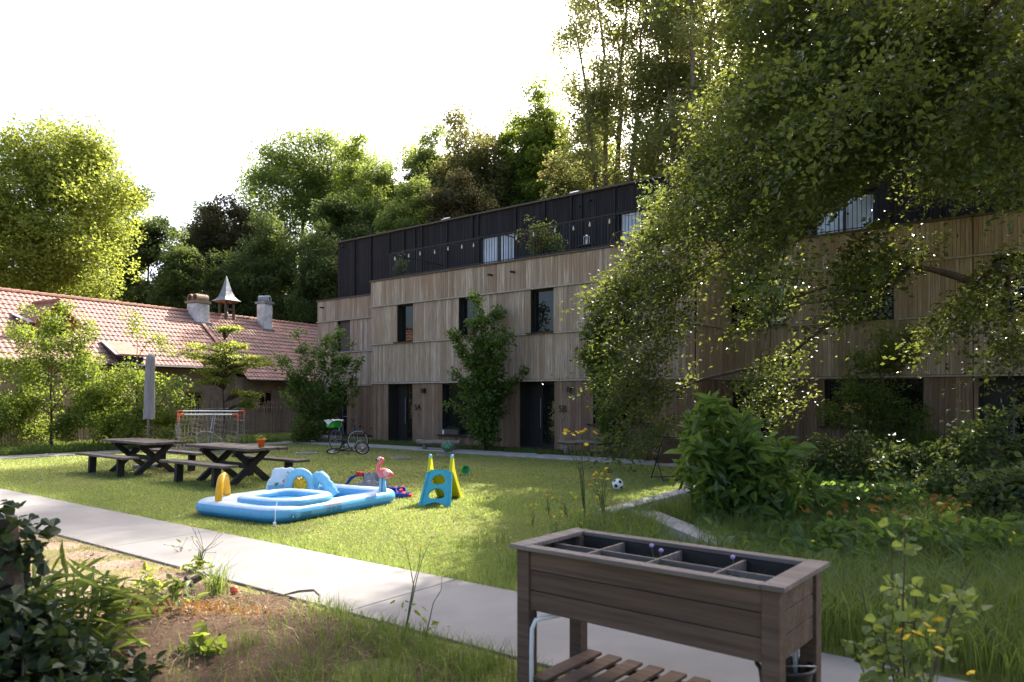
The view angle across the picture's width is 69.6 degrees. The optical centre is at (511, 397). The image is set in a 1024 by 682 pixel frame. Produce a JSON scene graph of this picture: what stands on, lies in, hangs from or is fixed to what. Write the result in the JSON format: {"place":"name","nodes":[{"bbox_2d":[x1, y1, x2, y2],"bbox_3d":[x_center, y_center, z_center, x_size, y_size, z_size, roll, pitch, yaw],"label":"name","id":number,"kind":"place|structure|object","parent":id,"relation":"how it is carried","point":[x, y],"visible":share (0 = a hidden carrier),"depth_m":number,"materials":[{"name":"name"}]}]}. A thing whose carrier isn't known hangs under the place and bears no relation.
{"place":"outdoors","nodes":[
{"label":"outdoors","id":0,"kind":"place"},
{"bbox_2d":[0,442,297,458],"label":"footpath","id":1,"kind":"structure","parent":0,"point":[69,454],"depth_m":22.79,"materials":[{"name":"concrete"}]},
{"bbox_2d":[19,527,479,681],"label":"soil bank","id":2,"kind":"structure","parent":0,"point":[173,634],"depth_m":5.01,"materials":[{"name":"soil"}]},
{"bbox_2d":[0,499,167,681],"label":"ivy mound","id":3,"kind":"object","parent":2,"relation":"on","point":[38,636],"visible":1,"depth_m":3.90,"materials":[{"name":"green plant"}]},
{"bbox_2d":[27,540,163,654],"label":"bamboo grass","id":4,"kind":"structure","parent":2,"relation":"on","point":[114,601],"depth_m":4.60,"materials":[{"name":"green plant"}]},
{"bbox_2d":[104,578,161,617],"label":"soil weed","id":5,"kind":"object","parent":2,"relation":"on","point":[136,602],"visible":0.32,"depth_m":5.11,"materials":[{"name":"green plant"}]},
{"bbox_2d":[130,561,167,593],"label":"soil weed","id":6,"kind":"object","parent":2,"relation":"on","point":[149,577],"visible":0.47,"depth_m":6.57,"materials":[{"name":"green plant"}]},
{"bbox_2d":[139,574,209,614],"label":"soil weed","id":7,"kind":"object","parent":2,"relation":"on","point":[173,589],"visible":0.9,"depth_m":5.37,"materials":[{"name":"green plant"}]},
{"bbox_2d":[84,595,310,636],"bbox_3d":[-2.372,1.629,5.695,2.298,0.273,1.894,0,0,0],"label":"orange moss","id":8,"kind":"object","parent":2,"relation":"on","point":[206,604],"visible":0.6,"depth_m":5.54,"materials":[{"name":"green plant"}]},
{"bbox_2d":[179,621,227,655],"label":"soil weed","id":9,"kind":"object","parent":2,"relation":"on","point":[201,639],"visible":0.98,"depth_m":4.73,"materials":[{"name":"green plant"}]},
{"bbox_2d":[180,548,248,597],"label":"soil weed","id":10,"kind":"object","parent":2,"relation":"on","point":[214,586],"visible":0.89,"depth_m":6.44,"materials":[{"name":"green plant"}]},
{"bbox_2d":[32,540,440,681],"bbox_3d":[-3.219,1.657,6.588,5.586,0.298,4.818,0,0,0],"label":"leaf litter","id":11,"kind":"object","parent":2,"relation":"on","point":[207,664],"visible":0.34,"depth_m":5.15,"materials":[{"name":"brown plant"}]},
{"bbox_2d":[20,531,501,681],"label":"dry straw","id":12,"kind":"object","parent":2,"relation":"on","point":[182,573],"visible":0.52,"depth_m":5.69,"materials":[{"name":"plant"}]},
{"bbox_2d":[146,582,565,681],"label":"bank grass","id":13,"kind":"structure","parent":2,"relation":"on","point":[463,665],"depth_m":4.81,"materials":[{"name":"plant"}]},
{"bbox_2d":[389,536,434,634],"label":"flowering weed","id":14,"kind":"object","parent":2,"relation":"on","point":[417,612],"visible":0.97,"depth_m":5.35,"materials":[{"name":"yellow plant"}]},
{"bbox_2d":[0,0,850,294],"label":"sky","id":15,"kind":"structure","parent":0,"point":[185,87],"materials":[{"name":"white"}]},
{"bbox_2d":[0,488,967,681],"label":"path","id":16,"kind":"structure","parent":0,"point":[475,610],"depth_m":6.64,"materials":[{"name":"concrete"}]},
{"bbox_2d":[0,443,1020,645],"bbox_3d":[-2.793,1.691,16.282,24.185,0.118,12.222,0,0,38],"label":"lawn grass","id":17,"kind":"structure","parent":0,"point":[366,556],"depth_m":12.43,"materials":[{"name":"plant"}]},
{"bbox_2d":[0,432,1022,681],"bbox_3d":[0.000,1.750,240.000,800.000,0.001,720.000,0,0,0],"label":"ground","id":18,"kind":"structure","parent":0,"point":[428,534],"depth_m":11.24,"materials":[{"name":"plant"}]},
{"bbox_2d":[0,394,22,446],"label":"shrub","id":19,"kind":"object","parent":18,"relation":"on","point":[6,411],"visible":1,"depth_m":23.11,"materials":[{"name":"green plant"}]},
{"bbox_2d":[0,299,120,445],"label":"shrub","id":20,"kind":"object","parent":18,"relation":"on","point":[68,419],"visible":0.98,"depth_m":24.19,"materials":[{"name":"green plant"}]},
{"bbox_2d":[0,107,156,300],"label":"broadleaf tree","id":21,"kind":"object","parent":18,"relation":"on","point":[68,175],"visible":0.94,"depth_m":40.36,"materials":[{"name":"green plant"}]},
{"bbox_2d":[76,452,138,476],"bbox_3d":[-9.230,1.522,16.758,2.452,0.457,0.362,0,0,38],"label":"picnic bench","id":22,"kind":"object","parent":18,"relation":"on","point":[120,463],"visible":0.98,"depth_m":16.52,"materials":[{"name":"brown wood"}]},
{"bbox_2d":[84,307,203,442],"bbox_3d":[-12.818,-0.627,25.476,4.092,4.963,2.514,0,0,0],"label":"loose shrub","id":23,"kind":"object","parent":18,"relation":"on","point":[121,407],"visible":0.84,"depth_m":25.15,"materials":[{"name":"green plant"}]},
{"bbox_2d":[101,438,186,474],"bbox_3d":[-8.730,1.395,17.408,2.517,0.797,0.992,0,0,38],"label":"picnic table","id":24,"kind":"object","parent":18,"relation":"on","point":[150,456],"visible":0.91,"depth_m":17.14,"materials":[{"name":"brown wood"}]},
{"bbox_2d":[132,353,157,468],"bbox_3d":[-9.100,0.320,18.400,0.500,2.860,0.500,0,0,0],"label":"closed parasol","id":25,"kind":"object","parent":18,"relation":"on","point":[149,398],"visible":0.84,"depth_m":18.32,"materials":[{"name":"fabric"}]},
{"bbox_2d":[101,184,192,306],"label":"broadleaf tree","id":26,"kind":"object","parent":18,"relation":"on","point":[149,249],"visible":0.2,"depth_m":55.33,"materials":[{"name":"green plant"}]},
{"bbox_2d":[0,432,312,455],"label":"grass strip","id":27,"kind":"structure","parent":18,"relation":"on","point":[24,448],"depth_m":24.50,"materials":[{"name":"plant"}]},
{"bbox_2d":[0,399,316,445],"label":"paling fence","id":28,"kind":"object","parent":18,"relation":"on","point":[277,419],"visible":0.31,"depth_m":30.81,"materials":[{"name":"paint"}]},
{"bbox_2d":[0,276,317,444],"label":"old farmhouse","id":29,"kind":"object","parent":18,"relation":"on","point":[264,333],"visible":0.39,"depth_m":34.30,"materials":[{"name":"red tile"}]},
{"bbox_2d":[141,224,222,313],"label":"broadleaf tree","id":30,"kind":"object","parent":18,"relation":"on","point":[183,277],"visible":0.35,"depth_m":49.12,"materials":[{"name":"green plant"}]},
{"bbox_2d":[159,459,238,487],"bbox_3d":[-6.319,1.521,14.805,2.465,0.458,0.381,0,0,38],"label":"picnic bench","id":31,"kind":"object","parent":18,"relation":"on","point":[181,463],"visible":0.93,"depth_m":14.66,"materials":[{"name":"brown wood"}]},
{"bbox_2d":[180,523,223,571],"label":"flowering weed","id":32,"kind":"object","parent":18,"relation":"on","point":[200,562],"visible":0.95,"depth_m":7.43,"materials":[{"name":"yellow plant"}]},
{"bbox_2d":[168,414,238,453],"bbox_3d":[-9.635,1.128,23.055,1.922,1.244,0.742,0,0,0],"label":"football goal","id":33,"kind":"object","parent":18,"relation":"on","point":[178,428],"visible":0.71,"depth_m":23.36,"materials":[{"name":"white metal"}]},
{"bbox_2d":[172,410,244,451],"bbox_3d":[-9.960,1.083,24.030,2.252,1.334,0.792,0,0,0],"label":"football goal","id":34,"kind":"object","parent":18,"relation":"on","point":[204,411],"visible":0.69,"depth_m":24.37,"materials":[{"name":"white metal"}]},
{"bbox_2d":[175,189,269,313],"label":"broadleaf tree","id":35,"kind":"object","parent":18,"relation":"on","point":[221,239],"visible":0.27,"depth_m":58.95,"materials":[{"name":"green plant"}]},
{"bbox_2d":[169,324,275,439],"bbox_3d":[-10.678,-0.504,27.552,3.585,4.513,3.106,0,0,0],"label":"tiered dogwood","id":36,"kind":"object","parent":18,"relation":"on","point":[226,356],"visible":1,"depth_m":27.31,"materials":[{"name":"green plant"}]},
{"bbox_2d":[184,442,287,484],"bbox_3d":[-5.812,1.395,15.444,2.546,0.797,0.992,0,0,38],"label":"picnic table","id":37,"kind":"object","parent":18,"relation":"on","point":[239,451],"visible":0.93,"depth_m":15.20,"materials":[{"name":"brown wood"}]},
{"bbox_2d":[204,208,305,321],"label":"broadleaf tree","id":38,"kind":"object","parent":18,"relation":"on","point":[250,281],"visible":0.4,"depth_m":51.09,"materials":[{"name":"green plant"}]},
{"bbox_2d":[231,454,309,475],"bbox_3d":[-5.313,1.521,16.098,2.437,0.458,0.364,0,0,38],"label":"picnic bench","id":39,"kind":"object","parent":18,"relation":"on","point":[288,462],"visible":0.57,"depth_m":15.67,"materials":[{"name":"brown wood"}]},
{"bbox_2d":[227,117,363,305],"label":"broadleaf tree","id":40,"kind":"object","parent":18,"relation":"on","point":[299,178],"visible":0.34,"depth_m":63.17,"materials":[{"name":"green plant"}]},
{"bbox_2d":[196,457,394,525],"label":"play pool","id":41,"kind":"structure","parent":18,"relation":"on","point":[287,495],"depth_m":11.19,"materials":[{"name":"blue plastic"}]},
{"bbox_2d":[286,409,324,442],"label":"round bush","id":42,"kind":"object","parent":18,"relation":"on","point":[303,432],"visible":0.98,"depth_m":28.40,"materials":[{"name":"green plant"}]},
{"bbox_2d":[283,218,341,324],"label":"broadleaf tree","id":43,"kind":"object","parent":18,"relation":"on","point":[320,279],"visible":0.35,"depth_m":48.20,"materials":[{"name":"green plant"}]},
{"bbox_2d":[272,325,365,439],"bbox_3d":[-7.670,-0.564,28.971,3.700,4.660,1.630,0,0,0],"label":"dark shrub","id":44,"kind":"object","parent":18,"relation":"on","point":[330,400],"visible":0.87,"depth_m":28.85,"materials":[{"name":"green plant"}]},
{"bbox_2d":[297,190,375,301],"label":"broadleaf tree","id":45,"kind":"object","parent":18,"relation":"on","point":[346,227],"visible":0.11,"depth_m":53.24,"materials":[{"name":"green plant"}]},
{"bbox_2d":[324,416,368,451],"bbox_3d":[-5.474,1.183,24.319,1.821,1.174,0.565,0,0,38],"label":"bicycle","id":46,"kind":"object","parent":18,"relation":"on","point":[334,423],"visible":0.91,"depth_m":24.43,"materials":[{"name":"metal"}]},
{"bbox_2d":[305,130,399,237],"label":"broadleaf tree","id":47,"kind":"object","parent":18,"relation":"on","point":[352,148],"visible":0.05,"depth_m":61.41,"materials":[{"name":"green plant"}]},
{"bbox_2d":[316,223,429,436],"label":"terraced house","id":48,"kind":"structure","parent":18,"relation":"on","point":[363,261],"depth_m":33.67,"materials":[{"name":"brown wood"}]},
{"bbox_2d":[341,151,408,233],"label":"broadleaf tree","id":49,"kind":"object","parent":18,"relation":"on","point":[381,178],"visible":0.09,"depth_m":57.20,"materials":[{"name":"green plant"}]},
{"bbox_2d":[345,469,411,497],"bbox_3d":[-2.525,1.536,13.638,2.142,0.428,1.013,0,0,29],"label":"water play set","id":50,"kind":"object","parent":18,"relation":"on","point":[370,478],"visible":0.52,"depth_m":13.79,"materials":[{"name":"blue plastic"}]},
{"bbox_2d":[373,173,437,232],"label":"broadleaf tree","id":51,"kind":"object","parent":18,"relation":"on","point":[395,218],"visible":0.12,"depth_m":47.32,"materials":[{"name":"green plant"}]},
{"bbox_2d":[388,121,452,220],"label":"broadleaf tree","id":52,"kind":"object","parent":18,"relation":"on","point":[427,156],"visible":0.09,"depth_m":58.82,"materials":[{"name":"green plant"}]},
{"bbox_2d":[418,454,462,506],"bbox_3d":[-1.152,1.349,12.386,0.531,0.828,1.244,0,0,8],"label":"toy slide","id":53,"kind":"object","parent":18,"relation":"on","point":[444,484],"visible":0.91,"depth_m":12.08,"materials":[{"name":"teal plastic"}]},
{"bbox_2d":[419,166,499,222],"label":"broadleaf tree","id":54,"kind":"object","parent":18,"relation":"on","point":[458,201],"visible":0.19,"depth_m":46.60,"materials":[{"name":"green plant"}]},
{"bbox_2d":[369,198,553,446],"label":"terraced house","id":55,"kind":"structure","parent":18,"relation":"on","point":[415,315],"depth_m":27.92,"materials":[{"name":"brown wood"}]},
{"bbox_2d":[393,304,412,342],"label":"window frame","id":56,"kind":"structure","parent":55,"relation":"in","point":[406,310],"depth_m":28.18,"materials":[{"name":"black glass"}]},
{"bbox_2d":[396,384,411,440],"bbox_3d":[-4.005,0.570,28.496,1.340,2.160,0.134,0,0,38],"label":"door","id":57,"kind":"structure","parent":55,"relation":"in","point":[403,392],"depth_m":28.65,"materials":[{"name":"black metal"}]},
{"bbox_2d":[436,383,473,436],"bbox_3d":[-1.665,0.433,26.161,2.470,1.885,0.360,0,0,38],"label":"window frame","id":58,"kind":"structure","parent":55,"relation":"in","point":[451,390],"depth_m":26.63,"materials":[{"name":"black glass"}]},
{"bbox_2d":[461,298,477,338],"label":"window frame","id":59,"kind":"structure","parent":55,"relation":"in","point":[466,305],"depth_m":26.25,"materials":[{"name":"black glass"}]},
{"bbox_2d":[482,233,513,263],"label":"window frame","id":60,"kind":"structure","parent":55,"relation":"in","point":[490,240],"depth_m":29.64,"materials":[{"name":"white glass"}]},
{"bbox_2d":[414,96,517,219],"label":"broadleaf tree","id":61,"kind":"object","parent":18,"relation":"on","point":[472,159],"visible":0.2,"depth_m":54.48,"materials":[{"name":"green plant"}]},
{"bbox_2d":[440,288,528,450],"bbox_3d":[-0.797,-0.883,24.118,3.139,5.283,1.661,0,0,0],"label":"slender tree","id":62,"kind":"object","parent":18,"relation":"on","point":[486,396],"visible":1,"depth_m":23.89,"materials":[{"name":"green plant"}]},
{"bbox_2d":[488,69,586,206],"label":"broadleaf tree","id":63,"kind":"object","parent":18,"relation":"on","point":[536,142],"visible":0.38,"depth_m":54.06,"materials":[{"name":"green plant"}]},
{"bbox_2d":[536,153,591,198],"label":"broadleaf tree","id":64,"kind":"object","parent":18,"relation":"on","point":[550,174],"visible":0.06,"depth_m":46.80,"materials":[{"name":"green plant"}]},
{"bbox_2d":[563,428,597,517],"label":"flowering weed","id":65,"kind":"object","parent":18,"relation":"on","point":[582,494],"visible":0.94,"depth_m":9.78,"materials":[{"name":"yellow plant"}]},
{"bbox_2d":[573,280,626,452],"bbox_3d":[2.646,-0.909,21.951,1.688,5.323,1.212,0,0,0],"label":"upright shrub","id":66,"kind":"object","parent":18,"relation":"on","point":[604,425],"visible":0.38,"depth_m":21.85,"materials":[{"name":"green plant"}]},
{"bbox_2d":[539,0,699,199],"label":"thin crowned tree","id":67,"kind":"object","parent":18,"relation":"on","point":[601,100],"visible":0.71,"depth_m":45.30,"materials":[{"name":"green plant"}]},
{"bbox_2d":[495,164,763,456],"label":"terraced house","id":68,"kind":"structure","parent":18,"relation":"on","point":[534,291],"depth_m":23.70,"materials":[{"name":"brown wood"}]},
{"bbox_2d":[514,214,556,256],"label":"potted shrub","id":69,"kind":"object","parent":68,"relation":"on","point":[531,234],"visible":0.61,"depth_m":25.68,"materials":[{"name":"green plant"}]},
{"bbox_2d":[527,382,553,447],"bbox_3d":[1.076,0.570,24.482,1.410,2.160,0.134,0,0,38],"label":"door","id":70,"kind":"structure","parent":68,"relation":"in","point":[540,395],"depth_m":24.54,"materials":[{"name":"black glass"}]},
{"bbox_2d":[526,289,554,333],"bbox_3d":[0.984,-2.812,24.067,1.080,1.455,0.360,0,0,38],"label":"window frame","id":71,"kind":"structure","parent":68,"relation":"in","point":[543,299],"depth_m":24.18,"materials":[{"name":"black glass"}]},
{"bbox_2d":[586,380,659,426],"bbox_3d":[3.362,0.168,22.189,2.460,1.355,0.360,0,0,38],"label":"window frame","id":72,"kind":"structure","parent":68,"relation":"in","point":[643,422],"depth_m":21.93,"materials":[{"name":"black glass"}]},
{"bbox_2d":[620,209,663,242],"bbox_3d":[4.539,-5.540,25.571,1.770,1.980,0.070,0,0,38],"label":"window frame","id":73,"kind":"structure","parent":68,"relation":"in","point":[624,218],"depth_m":25.89,"materials":[{"name":"white glass"}]},
{"bbox_2d":[633,174,670,234],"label":"potted shrub","id":74,"kind":"object","parent":68,"relation":"on","point":[644,202],"visible":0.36,"depth_m":22.74,"materials":[{"name":"green plant"}]},
{"bbox_2d":[595,486,694,523],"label":"wall","id":75,"kind":"structure","parent":18,"relation":"on","point":[665,494],"depth_m":11.34,"materials":[{"name":"concrete"}]},
{"bbox_2d":[311,437,1019,470],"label":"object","id":76,"kind":"structure","parent":18,"relation":"on","point":[479,447],"depth_m":23.88,"materials":[{"name":"concrete"}]},
{"bbox_2d":[509,528,829,681],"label":"raised planter","id":77,"kind":"object","parent":18,"relation":"on","point":[769,618],"visible":0.99,"depth_m":3.88,"materials":[{"name":"brown wood"}]},
{"bbox_2d":[755,655,816,681],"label":"black bucket","id":78,"kind":"object","parent":77,"relation":"on","point":[807,674],"visible":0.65,"depth_m":3.65,"materials":[{"name":"paint"}]},
{"bbox_2d":[650,437,688,480],"bbox_3d":[3.385,1.289,15.834,0.608,0.940,0.756,0,0,-10],"label":"lawn chair","id":79,"kind":"object","parent":18,"relation":"on","point":[668,458],"visible":0.71,"depth_m":15.66,"materials":[{"name":"paint"}]},
{"bbox_2d":[631,510,736,548],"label":"wall","id":80,"kind":"structure","parent":18,"relation":"on","point":[684,527],"depth_m":9.03,"materials":[{"name":"concrete"}]},
{"bbox_2d":[611,0,766,179],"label":"thin crowned tree","id":81,"kind":"object","parent":18,"relation":"on","point":[682,34],"visible":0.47,"depth_m":42.97,"materials":[{"name":"green plant"}]},
{"bbox_2d":[663,390,840,524],"bbox_3d":[3.169,0.865,9.857,2.422,1.944,1.850,0,0,0],"label":"broadleaf shrub","id":82,"kind":"object","parent":18,"relation":"on","point":[732,459],"visible":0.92,"depth_m":9.44,"materials":[{"name":"green plant"}]},
{"bbox_2d":[551,0,1023,474],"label":"overhanging beech","id":83,"kind":"object","parent":18,"relation":"on","point":[953,90],"visible":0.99,"depth_m":12.98,"materials":[{"name":"green plant"}]},
{"bbox_2d":[811,515,848,550],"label":"flowering weed","id":84,"kind":"object","parent":18,"relation":"on","point":[824,530],"visible":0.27,"depth_m":7.88,"materials":[{"name":"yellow plant"}]},
{"bbox_2d":[794,424,887,483],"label":"dark bush","id":85,"kind":"object","parent":18,"relation":"on","point":[832,457],"visible":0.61,"depth_m":14.40,"materials":[{"name":"green plant"}]},
{"bbox_2d":[729,148,987,460],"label":"terraced house","id":86,"kind":"structure","parent":18,"relation":"on","point":[925,291],"depth_m":20.43,"materials":[{"name":"brown wood"}]},
{"bbox_2d":[738,381,772,444],"bbox_3d":[7.482,0.570,22.442,1.230,2.160,0.134,0,0,38],"label":"door","id":87,"kind":"structure","parent":86,"relation":"in","point":[744,394],"depth_m":22.47,"materials":[{"name":"black glass"}]},
{"bbox_2d":[734,278,785,328],"bbox_3d":[7.330,-2.812,22.074,1.790,1.455,0.360,0,0,38],"label":"window frame","id":88,"kind":"structure","parent":86,"relation":"in","point":[735,310],"depth_m":22.40,"materials":[{"name":"black glass"}]},
{"bbox_2d":[815,190,873,234],"bbox_3d":[10.705,-5.540,23.722,1.800,1.980,0.070,0,0,38],"label":"window frame","id":89,"kind":"structure","parent":86,"relation":"in","point":[870,200],"depth_m":23.53,"materials":[{"name":"glass"}]},
{"bbox_2d":[819,378,923,429],"bbox_3d":[9.794,0.168,20.128,2.610,1.355,0.360,0,0,38],"label":"window frame","id":90,"kind":"structure","parent":86,"relation":"in","point":[915,391],"depth_m":19.85,"materials":[{"name":"black glass"}]},
{"bbox_2d":[850,267,893,321],"bbox_3d":[9.839,-2.812,20.092,1.100,1.455,0.360,0,0,38],"label":"window frame","id":91,"kind":"structure","parent":86,"relation":"in","point":[889,314],"depth_m":20.01,"materials":[{"name":"black glass"}]},
{"bbox_2d":[700,460,1023,562],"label":"ground cover","id":92,"kind":"object","parent":18,"relation":"on","point":[913,525],"visible":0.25,"depth_m":8.11,"materials":[{"name":"green plant"}]},
{"bbox_2d":[799,486,1013,534],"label":"dry leaves","id":93,"kind":"object","parent":92,"relation":"on","point":[933,497],"visible":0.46,"depth_m":9.01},
{"bbox_2d":[854,518,884,566],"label":"flowering weed","id":94,"kind":"object","parent":18,"relation":"on","point":[873,548],"visible":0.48,"depth_m":7.11,"materials":[{"name":"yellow plant"}]},
{"bbox_2d":[810,471,931,526],"bbox_3d":[4.841,1.510,10.092,1.494,0.990,1.562,0,0,-43],"label":"dark bush","id":95,"kind":"object","parent":18,"relation":"on","point":[882,488],"visible":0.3,"depth_m":9.83,"materials":[{"name":"green plant"}]},
{"bbox_2d":[812,318,943,455],"bbox_3d":[9.243,-0.107,18.599,3.313,3.781,1.540,0,0,0],"label":"climbing shrub","id":96,"kind":"object","parent":18,"relation":"on","point":[862,393],"visible":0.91,"depth_m":18.47,"materials":[{"name":"green plant"}]},
{"bbox_2d":[840,514,993,681],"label":"currant bush","id":97,"kind":"object","parent":18,"relation":"on","point":[902,614],"visible":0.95,"depth_m":3.21,"materials":[{"name":"green plant"}]},
{"bbox_2d":[895,617,943,681],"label":"flowering weed","id":98,"kind":"object","parent":18,"relation":"on","point":[937,619],"visible":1,"depth_m":3.08,"materials":[{"name":"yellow plant"}]},
{"bbox_2d":[860,428,988,485],"bbox_3d":[7.416,1.249,13.223,2.307,1.413,2.065,0,0,0],"label":"dark bush","id":99,"kind":"object","parent":18,"relation":"on","point":[897,459],"visible":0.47,"depth_m":13.07,"materials":[{"name":"green plant"}]},
{"bbox_2d":[898,458,1006,506],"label":"dark bush","id":100,"kind":"object","parent":18,"relation":"on","point":[940,482],"visible":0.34,"depth_m":10.66,"materials":[{"name":"green plant"}]},
{"bbox_2d":[916,397,1023,476],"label":"dark bush","id":101,"kind":"object","parent":18,"relation":"on","point":[955,453],"visible":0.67,"depth_m":12.50,"materials":[{"name":"green plant"}]},
{"bbox_2d":[946,451,1023,524],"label":"dark bush","id":102,"kind":"object","parent":18,"relation":"on","point":[1006,492],"visible":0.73,"depth_m":9.04,"materials":[{"name":"green plant"}]},
{"bbox_2d":[971,172,1023,465],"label":"terraced house","id":103,"kind":"structure","parent":18,"relation":"on","point":[999,234],"depth_m":18.40,"materials":[{"name":"brown wood"}]},
{"bbox_2d":[981,377,1023,463],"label":"door","id":104,"kind":"structure","parent":103,"relation":"in","point":[994,398],"depth_m":18.56,"materials":[{"name":"black glass"}]},
{"bbox_2d":[992,254,1023,312],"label":"window frame","id":105,"kind":"structure","parent":103,"relation":"in","point":[995,260],"depth_m":18.22,"materials":[{"name":"black glass"}]},
{"bbox_2d":[979,515,1020,557],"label":"flowering weed","id":106,"kind":"object","parent":18,"relation":"on","point":[987,524],"visible":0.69,"depth_m":7.55,"materials":[{"name":"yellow plant"}]},
{"bbox_2d":[279,440,905,480],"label":"house path","id":107,"kind":"structure","parent":0,"point":[527,455],"depth_m":22.74,"materials":[{"name":"concrete"}]},
{"bbox_2d":[452,477,1023,681],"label":"tall grass","id":108,"kind":"structure","parent":0,"point":[1003,590],"depth_m":6.51,"materials":[{"name":"plant"}]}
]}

